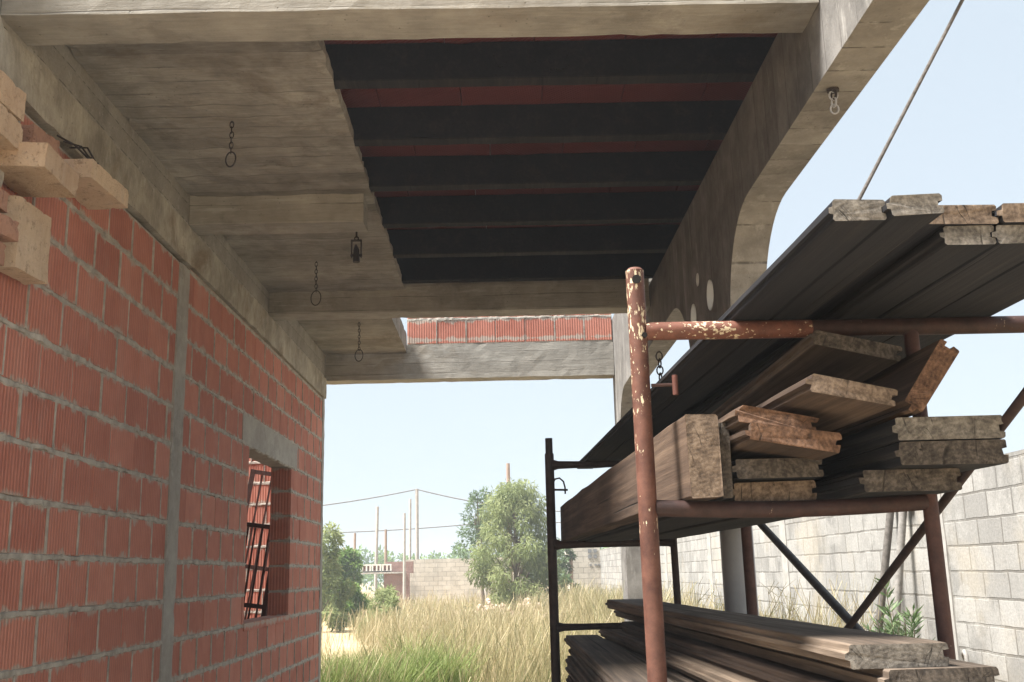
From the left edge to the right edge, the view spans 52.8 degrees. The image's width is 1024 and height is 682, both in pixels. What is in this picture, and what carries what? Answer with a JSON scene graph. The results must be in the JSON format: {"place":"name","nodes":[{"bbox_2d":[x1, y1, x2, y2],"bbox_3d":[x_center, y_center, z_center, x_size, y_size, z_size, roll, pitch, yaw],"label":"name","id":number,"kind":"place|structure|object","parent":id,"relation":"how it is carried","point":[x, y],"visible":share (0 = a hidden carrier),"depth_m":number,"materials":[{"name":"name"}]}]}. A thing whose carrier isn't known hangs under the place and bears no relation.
{"place":"outdoors","nodes":[
{"label":"outdoors","id":0,"kind":"place"},
{"bbox_2d":[321,582,547,678],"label":"ground","id":1,"kind":"structure","parent":0,"point":[345,642],"depth_m":24.94,"materials":[{"name":"soil"}]},
{"bbox_2d":[0,69,128,283],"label":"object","id":2,"kind":"structure","parent":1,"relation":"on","point":[33,164],"depth_m":3.57,"materials":[{"name":"wood"}]},
{"bbox_2d":[244,522,269,618],"bbox_3d":[-2.258,2.524,8.575,0.340,2.000,0.030,8,-14,-8],"label":"metal grille","id":3,"kind":"object","parent":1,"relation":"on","point":[257,606],"visible":0.38,"depth_m":8.71,"materials":[{"name":"red metal"}]},
{"bbox_2d":[244,469,270,619],"bbox_3d":[-2.287,2.397,9.043,0.480,2.500,0.030,8,-13,-2],"label":"metal grille","id":4,"kind":"object","parent":1,"relation":"on","point":[253,472],"visible":0.25,"depth_m":9.22,"materials":[{"name":"red metal"}]},
{"bbox_2d":[321,520,356,631],"bbox_3d":[-5.358,6.715,29.291,1.924,3.182,1.928,-1,-13,-1],"label":"garden shrub","id":5,"kind":"object","parent":1,"relation":"on","point":[330,576],"visible":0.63,"depth_m":29.06,"materials":[{"name":"green plant"}]},
{"bbox_2d":[327,545,363,613],"bbox_3d":[-6.136,8.687,36.955,1.808,2.744,1.989,-1,-13,-1],"label":"garden shrub","id":6,"kind":"object","parent":1,"relation":"on","point":[350,560],"visible":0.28,"depth_m":36.98,"materials":[{"name":"green plant"}]},
{"bbox_2d":[326,580,369,626],"bbox_3d":[-5.086,8.171,31.980,1.465,1.636,1.216,9,-16,-38],"label":"garden shrub","id":7,"kind":"object","parent":1,"relation":"on","point":[356,600],"visible":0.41,"depth_m":31.86,"materials":[{"name":"green plant"}]},
{"bbox_2d":[353,533,355,573],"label":"wooden pole","id":8,"kind":"object","parent":1,"relation":"on","point":[354,545],"visible":0.26,"depth_m":56.81,"materials":[{"name":"brown wood"}]},
{"bbox_2d":[374,507,378,602],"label":"wooden pole","id":9,"kind":"object","parent":1,"relation":"on","point":[376,543],"visible":0.74,"depth_m":48.95,"materials":[{"name":"brown wood"}]},
{"bbox_2d":[356,584,406,634],"bbox_3d":[-3.153,6.916,26.066,1.427,1.577,1.303,10,-17,-41],"label":"field bush","id":10,"kind":"object","parent":1,"relation":"on","point":[387,596],"visible":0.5,"depth_m":26.03,"materials":[{"name":"green plant"}]},
{"bbox_2d":[384,529,386,563],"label":"wooden pole","id":11,"kind":"object","parent":1,"relation":"on","point":[385,548],"visible":0.38,"depth_m":50.91,"materials":[{"name":"brown wood"}]},
{"bbox_2d":[323,520,560,533],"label":"power line","id":12,"kind":"object","parent":11,"relation":"attached to","point":[411,528],"visible":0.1,"depth_m":51.13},
{"bbox_2d":[384,561,413,605],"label":"brick stub","id":13,"kind":"object","parent":1,"relation":"on","point":[395,579],"visible":0.54,"depth_m":44.89,"materials":[{"name":"brick"}]},
{"bbox_2d":[361,572,402,573],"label":"timber board","id":14,"kind":"object","parent":13,"relation":"on","point":[381,572],"visible":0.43,"depth_m":44.73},
{"bbox_2d":[362,564,371,572],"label":"concrete block","id":15,"kind":"structure","parent":14,"relation":"on","point":[367,568],"depth_m":44.90,"materials":[{"name":"concrete"}]},
{"bbox_2d":[372,564,381,571],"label":"concrete block","id":16,"kind":"structure","parent":14,"relation":"on","point":[376,567],"depth_m":44.91,"materials":[{"name":"concrete"}]},
{"bbox_2d":[382,564,391,571],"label":"concrete block","id":17,"kind":"structure","parent":14,"relation":"on","point":[386,567],"depth_m":44.90,"materials":[{"name":"concrete"}]},
{"bbox_2d":[403,513,405,605],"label":"wooden pole","id":18,"kind":"object","parent":1,"relation":"on","point":[404,554],"visible":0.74,"depth_m":43.98,"materials":[{"name":"brown wood"}]},
{"bbox_2d":[409,499,410,559],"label":"wooden pole","id":19,"kind":"object","parent":1,"relation":"on","point":[409,529],"visible":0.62,"depth_m":48.15,"materials":[{"name":"brown wood"}]},
{"bbox_2d":[320,626,506,681],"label":"green weeds","id":20,"kind":"object","parent":1,"relation":"on","point":[416,672],"visible":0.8,"depth_m":11.67,"materials":[{"name":"green plant"}]},
{"bbox_2d":[415,489,418,558],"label":"utility pole","id":21,"kind":"object","parent":1,"relation":"on","point":[416,523],"visible":0.62,"depth_m":49.19,"materials":[{"name":"wood"}]},
{"bbox_2d":[323,489,559,511],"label":"power line","id":22,"kind":"object","parent":21,"relation":"attached to","point":[403,492],"visible":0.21,"depth_m":49.33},
{"bbox_2d":[0,0,928,681],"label":"unfinished house","id":23,"kind":"structure","parent":1,"relation":"on","point":[510,190],"depth_m":5.17,"materials":[{"name":"ceramic"}]},
{"bbox_2d":[225,121,235,166],"bbox_3d":[-1.317,-0.934,4.840,0.059,0.256,0.019,-9,-15,29],"label":"hanging chain","id":24,"kind":"object","parent":23,"relation":"hanging from","point":[231,142],"visible":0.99,"depth_m":4.83,"materials":[{"name":"grey metal"}]},
{"bbox_2d":[311,261,320,305],"bbox_3d":[-1.334,-0.402,7.027,0.081,0.335,0.020,-8,-14,27],"label":"hanging chain","id":25,"kind":"object","parent":23,"relation":"hanging from","point":[316,290],"visible":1,"depth_m":7.01,"materials":[{"name":"grey metal"}]},
{"bbox_2d":[350,232,361,262],"bbox_3d":[-0.972,-0.588,6.447,0.072,0.200,0.041,-1,-13,-1],"label":"hoist hook","id":26,"kind":"object","parent":23,"relation":"hanging from","point":[356,254],"visible":0.97,"depth_m":6.43,"materials":[{"name":"black metal"}]},
{"bbox_2d":[355,322,362,361],"bbox_3d":[-1.327,-0.003,8.957,0.081,0.373,0.021,-8,-14,28],"label":"hanging chain","id":27,"kind":"object","parent":23,"relation":"hanging from","point":[359,344],"visible":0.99,"depth_m":8.94,"materials":[{"name":"black metal"}]},
{"bbox_2d":[655,351,663,379],"bbox_3d":[1.158,0.276,8.047,0.051,0.441,0.038,-13,-17,41],"label":"hanging chain","id":28,"kind":"object","parent":23,"relation":"hanging from","point":[660,365],"visible":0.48,"depth_m":8.06,"materials":[{"name":"grey metal"}]},
{"bbox_2d":[827,87,839,114],"bbox_3d":[1.162,-0.872,3.724,0.044,0.119,0.044,-1,-13,-1],"label":"hanging chain","id":29,"kind":"object","parent":23,"relation":"hanging from","point":[831,91],"visible":0.97,"depth_m":3.72,"materials":[{"name":"metal"}]},
{"bbox_2d":[322,544,608,590],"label":"orchard treeline","id":30,"kind":"object","parent":1,"relation":"on","point":[369,577],"visible":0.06,"depth_m":102.83,"materials":[{"name":"green plant"}]},
{"bbox_2d":[451,486,493,601],"bbox_3d":[-1.354,7.192,35.313,1.594,4.523,1.665,-1,-13,-1],"label":"slender tree","id":31,"kind":"object","parent":1,"relation":"on","point":[474,523],"visible":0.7,"depth_m":35.34,"materials":[{"name":"green plant"}]},
{"bbox_2d":[406,557,547,606],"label":"garden wall","id":32,"kind":"structure","parent":1,"relation":"on","point":[441,576],"depth_m":46.74,"materials":[{"name":"concrete"}]},
{"bbox_2d":[424,597,546,628],"bbox_3d":[-0.298,7.085,26.508,4.163,0.949,3.189,-1,-13,-1],"label":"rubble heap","id":33,"kind":"object","parent":1,"relation":"on","point":[488,600],"visible":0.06,"depth_m":26.50,"materials":[{"name":"beige stone"}]},
{"bbox_2d":[506,463,512,589],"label":"wooden pole","id":34,"kind":"object","parent":1,"relation":"on","point":[507,471],"visible":0.29,"depth_m":43.77,"materials":[{"name":"brown wood"}]},
{"bbox_2d":[464,477,567,612],"bbox_3d":[0.088,6.378,31.338,3.200,4.418,2.766,-1,-13,-1],"label":"shade tree","id":35,"kind":"object","parent":1,"relation":"on","point":[502,514],"visible":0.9,"depth_m":31.00,"materials":[{"name":"green plant"}]},
{"bbox_2d":[557,548,580,594],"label":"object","id":36,"kind":"object","parent":1,"relation":"on","point":[565,568],"visible":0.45,"depth_m":38.02,"materials":[{"name":"green plant"}]},
{"bbox_2d":[569,554,573,592],"bbox_3d":[2.197,8.934,37.989,0.142,2.120,0.142,-6,-14,21],"label":"wooden pole","id":37,"kind":"object","parent":1,"relation":"on","point":[571,570],"visible":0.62,"depth_m":38.04,"materials":[{"name":"brown wood"}]},
{"bbox_2d":[565,547,601,593],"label":"block shed","id":38,"kind":"structure","parent":1,"relation":"on","point":[587,568],"depth_m":39.10,"materials":[{"name":"concrete"}]},
{"bbox_2d":[547,567,891,637],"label":"dry grass","id":39,"kind":"structure","parent":1,"relation":"on","point":[595,591],"depth_m":15.46,"materials":[{"name":"beige plant"}]},
{"bbox_2d":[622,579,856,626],"bbox_3d":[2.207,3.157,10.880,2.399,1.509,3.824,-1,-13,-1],"label":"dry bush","id":40,"kind":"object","parent":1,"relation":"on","point":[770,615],"visible":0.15,"depth_m":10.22,"materials":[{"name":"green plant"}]},
{"bbox_2d":[600,449,1023,681],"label":"boundary wall","id":41,"kind":"structure","parent":1,"relation":"on","point":[982,521],"depth_m":9.23,"materials":[{"name":"grey concrete"}]},
{"bbox_2d":[961,649,968,661],"bbox_3d":[3.625,2.864,8.162,0.040,0.817,0.169,-4,-13,12],"label":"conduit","id":42,"kind":"object","parent":41,"relation":"attached to","point":[964,656],"visible":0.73,"depth_m":8.20,"materials":[{"name":"white plastic"}]},
{"bbox_2d":[875,512,893,632],"bbox_3d":[3.441,2.508,9.629,0.487,2.157,0.081,-7,-14,25],"label":"leaning pipe","id":43,"kind":"object","parent":1,"relation":"on","point":[888,531],"visible":0.4,"depth_m":9.67,"materials":[{"name":"metal"}]},
{"bbox_2d":[861,577,935,640],"bbox_3d":[3.117,2.625,8.390,0.553,1.411,0.625,6,-15,-30],"label":"oleander shrub","id":44,"kind":"object","parent":1,"relation":"on","point":[890,627],"visible":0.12,"depth_m":8.41,"materials":[{"name":"green plant"}]},
{"bbox_2d":[892,512,906,634],"bbox_3d":[3.494,2.452,9.291,0.457,2.113,0.164,-12,-16,39],"label":"leaning pipe","id":45,"kind":"object","parent":1,"relation":"on","point":[901,537],"visible":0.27,"depth_m":9.34,"materials":[{"name":"grey metal"}]},
{"bbox_2d":[320,583,701,681],"bbox_3d":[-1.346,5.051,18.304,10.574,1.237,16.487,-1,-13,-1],"label":"dry grass","id":46,"kind":"structure","parent":0,"point":[521,660],"depth_m":15.84,"materials":[{"name":"beige plant"}]},
{"bbox_2d":[323,0,1023,582],"label":"sky","id":47,"kind":"structure","parent":0,"point":[960,138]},
{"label":"porch floor","id":48,"kind":"structure","parent":0,"visible":0},
{"bbox_2d":[545,267,1023,681],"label":"scaffold rack","id":49,"kind":"object","parent":48,"relation":"on","point":[651,507],"visible":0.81,"depth_m":2.60,"materials":[{"name":"brown metal"}]},
{"bbox_2d":[560,412,721,541],"bbox_3d":[0.386,0.657,4.173,0.083,0.208,3.504,-1,-13,-3],"label":"wooden plank","id":50,"kind":"object","parent":49,"relation":"on","point":[687,457],"visible":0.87,"depth_m":2.78,"materials":[{"name":"brown wood"}]},
{"bbox_2d":[578,423,733,540],"bbox_3d":[0.448,0.663,4.160,0.034,0.187,3.402,-1,-13,-3],"label":"wooden plank","id":51,"kind":"object","parent":49,"relation":"on","point":[726,468],"visible":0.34,"depth_m":2.51,"materials":[{"name":"brown wood"}]},
{"bbox_2d":[585,481,816,541],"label":"wooden plank","id":52,"kind":"object","parent":49,"relation":"on","point":[775,491],"visible":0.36,"depth_m":2.55,"materials":[{"name":"brown wood"}]},
{"bbox_2d":[731,458,823,482],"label":"wooden plank","id":53,"kind":"object","parent":52,"relation":"on","point":[771,469],"visible":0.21,"depth_m":2.50,"materials":[{"name":"brown wood"}]},
{"bbox_2d":[729,422,842,461],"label":"wooden plank","id":54,"kind":"object","parent":53,"relation":"on","point":[757,440],"visible":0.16,"depth_m":2.38,"materials":[{"name":"brown wood"}]},
{"bbox_2d":[717,403,818,433],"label":"wooden plank","id":55,"kind":"object","parent":54,"relation":"on","point":[741,415],"visible":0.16,"depth_m":2.41,"materials":[{"name":"brown wood"}]},
{"bbox_2d":[756,374,897,429],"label":"wooden plank","id":56,"kind":"object","parent":55,"relation":"on","point":[831,403],"visible":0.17,"depth_m":2.29,"materials":[{"name":"brown wood"}]},
{"bbox_2d":[712,330,901,419],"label":"wooden plank","id":57,"kind":"object","parent":56,"relation":"on","point":[829,354],"visible":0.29,"depth_m":2.60,"materials":[{"name":"brown wood"}]},
{"bbox_2d":[577,200,886,468],"bbox_3d":[0.543,0.266,4.138,0.111,0.041,4.602,-1,-13,-3],"label":"wooden plank","id":58,"kind":"object","parent":49,"relation":"on","point":[830,235],"visible":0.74,"depth_m":2.34,"materials":[{"name":"wood"}]},
{"bbox_2d":[604,193,944,459],"bbox_3d":[0.644,0.258,4.125,0.111,0.043,4.602,-4,-13,-3],"label":"wooden plank","id":59,"kind":"object","parent":49,"relation":"on","point":[909,216],"visible":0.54,"depth_m":2.30,"materials":[{"name":"wood"}]},
{"bbox_2d":[633,468,961,539],"bbox_3d":[0.859,0.710,4.115,0.248,0.054,3.503,-1,-13,-3],"label":"wooden plank","id":60,"kind":"object","parent":49,"relation":"on","point":[874,483],"visible":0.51,"depth_m":2.43,"materials":[{"name":"brown wood"}]},
{"bbox_2d":[810,440,1007,482],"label":"wooden plank","id":61,"kind":"object","parent":60,"relation":"on","point":[963,456],"visible":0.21,"depth_m":2.35,"materials":[{"name":"brown wood"}]},
{"bbox_2d":[818,416,1005,466],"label":"wooden plank","id":62,"kind":"object","parent":61,"relation":"on","point":[937,429],"visible":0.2,"depth_m":2.36,"materials":[{"name":"brown wood"}]},
{"bbox_2d":[834,339,958,437],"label":"wooden plank","id":63,"kind":"object","parent":62,"relation":"on","point":[914,379],"visible":0.16,"depth_m":2.38,"materials":[{"name":"brown wood"}]},
{"bbox_2d":[690,226,994,412],"bbox_3d":[0.817,0.284,4.250,0.115,0.040,4.502,-1,-13,-3],"label":"wooden plank","id":64,"kind":"object","parent":49,"relation":"on","point":[943,251],"visible":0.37,"depth_m":2.33,"materials":[{"name":"wood"}]},
{"bbox_2d":[620,205,996,459],"bbox_3d":[0.773,0.231,4.201,0.220,0.042,4.402,-1,-13,-3],"label":"wooden plank","id":65,"kind":"object","parent":64,"relation":"on","point":[965,215],"visible":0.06,"depth_m":2.29,"materials":[{"name":"brown wood"}]},
{"bbox_2d":[857,0,963,199],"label":"rope","id":66,"kind":"object","parent":65,"relation":"on","point":[912,96],"visible":0.57,"depth_m":2.82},
{"bbox_2d":[852,225,1023,342],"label":"wooden plank","id":67,"kind":"object","parent":49,"relation":"on","point":[1003,253],"visible":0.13,"depth_m":2.29,"materials":[{"name":"wood"}]},
{"bbox_2d":[991,204,1023,226],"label":"wooden plank","id":68,"kind":"object","parent":67,"relation":"on","point":[1009,214],"visible":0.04,"depth_m":2.06,"materials":[{"name":"brown wood"}]},
{"bbox_2d":[882,261,1023,358],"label":"wooden plank","id":69,"kind":"object","parent":49,"relation":"on","point":[1004,290],"visible":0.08,"depth_m":2.51,"materials":[{"name":"wood"}]},
{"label":"wooden plank","id":70,"kind":"object","parent":49,"relation":"on","visible":0},
{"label":"wooden plank","id":71,"kind":"object","parent":70,"relation":"on","visible":0},
{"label":"wooden plank","id":72,"kind":"object","parent":71,"relation":"on","visible":0},
{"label":"wooden plank","id":73,"kind":"object","parent":72,"relation":"on","visible":0},
{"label":"wooden plank","id":74,"kind":"object","parent":73,"relation":"on","visible":0},
{"bbox_2d":[604,638,698,681],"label":"wooden plank","id":75,"kind":"object","parent":74,"relation":"on","point":[673,675],"visible":0.08,"depth_m":3.94,"materials":[{"name":"brown wood"}]},
{"bbox_2d":[599,629,755,681],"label":"wooden plank","id":76,"kind":"object","parent":75,"relation":"on","point":[697,669],"visible":0.41,"depth_m":3.73,"materials":[{"name":"brown wood"}]},
{"bbox_2d":[620,621,842,681],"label":"wooden plank","id":77,"kind":"object","parent":76,"relation":"on","point":[752,667],"visible":0.36,"depth_m":3.25,"materials":[{"name":"brown wood"}]},
{"bbox_2d":[613,610,998,681],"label":"wooden plank","id":78,"kind":"object","parent":77,"relation":"on","point":[958,671],"visible":0.34,"depth_m":2.36,"materials":[{"name":"brown wood"}]},
{"bbox_2d":[605,599,949,668],"bbox_3d":[0.744,1.106,4.123,0.235,0.054,3.952,-1,-13,-3],"label":"wooden plank","id":79,"kind":"object","parent":78,"relation":"on","point":[853,648],"visible":0.88,"depth_m":2.57,"materials":[{"name":"brown wood"}]},
{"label":"wooden plank","id":80,"kind":"object","parent":49,"relation":"on","visible":0},
{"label":"wooden plank","id":81,"kind":"object","parent":80,"relation":"on","visible":0},
{"bbox_2d":[566,675,573,681],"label":"wooden plank","id":82,"kind":"object","parent":81,"relation":"on","point":[569,679],"visible":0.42,"depth_m":5.45,"materials":[{"name":"brown wood"}]},
{"bbox_2d":[565,664,578,681],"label":"wooden plank","id":83,"kind":"object","parent":82,"relation":"on","point":[571,673],"visible":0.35,"depth_m":5.27,"materials":[{"name":"brown wood"}]},
{"bbox_2d":[565,655,592,681],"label":"wooden plank","id":84,"kind":"object","parent":83,"relation":"on","point":[580,674],"visible":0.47,"depth_m":4.84,"materials":[{"name":"brown wood"}]},
{"bbox_2d":[568,648,603,681],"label":"wooden plank","id":85,"kind":"object","parent":84,"relation":"on","point":[591,673],"visible":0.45,"depth_m":4.41,"materials":[{"name":"brown wood"}]},
{"bbox_2d":[564,635,672,681],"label":"wooden plank","id":86,"kind":"object","parent":85,"relation":"on","point":[605,660],"visible":0.9,"depth_m":4.12,"materials":[{"name":"brown wood"}]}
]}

